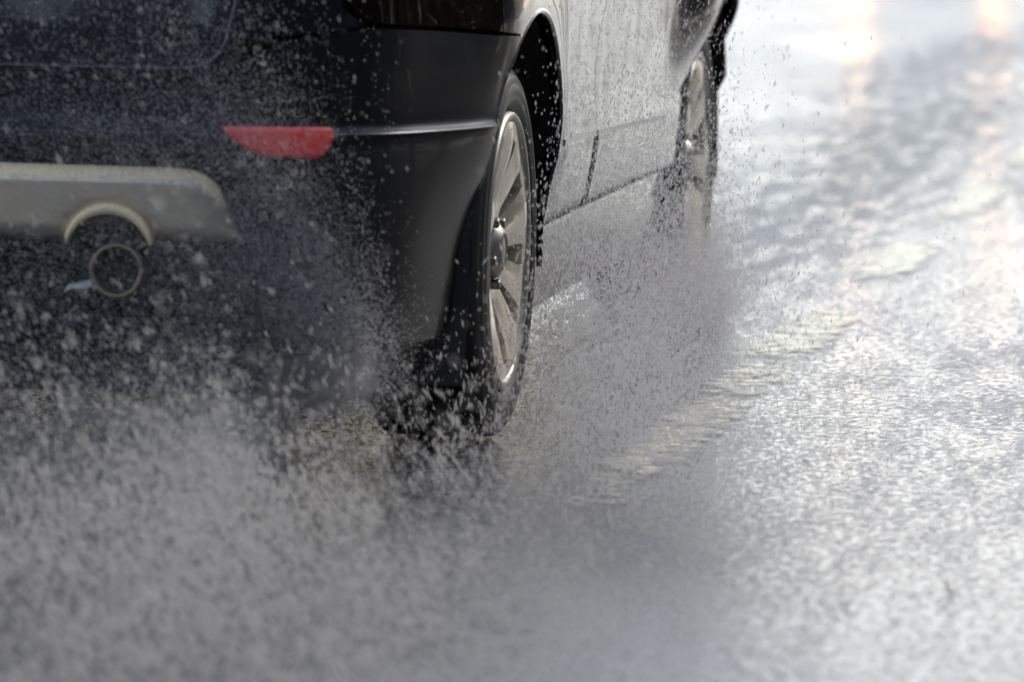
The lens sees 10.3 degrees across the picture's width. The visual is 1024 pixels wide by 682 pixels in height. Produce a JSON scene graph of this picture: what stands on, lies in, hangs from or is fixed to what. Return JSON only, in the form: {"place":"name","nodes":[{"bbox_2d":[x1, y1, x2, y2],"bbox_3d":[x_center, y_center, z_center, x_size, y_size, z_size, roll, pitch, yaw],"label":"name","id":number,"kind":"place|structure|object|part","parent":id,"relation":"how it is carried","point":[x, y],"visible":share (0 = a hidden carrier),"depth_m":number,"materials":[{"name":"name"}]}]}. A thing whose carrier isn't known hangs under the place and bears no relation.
{"place":"outdoors","nodes":[
{"label":"outdoors","id":0,"kind":"place"},
{"bbox_2d":[0,0,1023,681],"bbox_3d":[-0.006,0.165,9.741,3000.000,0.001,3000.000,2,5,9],"label":"road","id":1,"kind":"structure","parent":0,"point":[950,74],"depth_m":9.35,"materials":[{"name":"grey asphalt"}]},
{"bbox_2d":[0,0,445,518],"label":"wheel spray","id":2,"kind":"object","parent":1,"relation":"on","point":[318,367],"visible":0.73,"depth_m":8.90,"materials":[{"name":"white liquid"}]},
{"bbox_2d":[0,0,738,436],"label":"black car","id":3,"kind":"object","parent":1,"relation":"on","point":[446,106],"visible":0.74,"depth_m":9.00,"materials":[{"name":"black paint"}]},
{"bbox_3d":[0.104,-0.538,10.330,0.084,0.619,1.078,2,5,9],"label":"rear door","id":4,"kind":"part","parent":3,"relation":"part of","materials":[{"name":"black paint"}]},
{"bbox_3d":[0.221,-0.616,11.201,0.052,0.619,1.076,2,5,9],"label":"front door","id":5,"kind":"part","parent":3,"relation":"part of","materials":[{"name":"black paint"}]},
{"bbox_2d":[0,0,1023,681],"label":"road splash","id":6,"kind":"object","parent":1,"relation":"on","point":[40,478],"visible":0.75,"depth_m":7.62,"materials":[{"name":"grey liquid"}]},
{"bbox_2d":[469,0,1023,564],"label":"front wheel spray","id":7,"kind":"object","parent":1,"relation":"on","point":[687,296],"visible":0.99,"depth_m":9.34,"materials":[{"name":"white liquid"}]},
{"bbox_2d":[575,145,1023,503],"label":"edge line","id":8,"kind":"object","parent":1,"relation":"on","point":[910,255],"visible":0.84,"depth_m":12.19,"materials":[{"name":"beige paint"}]}
]}

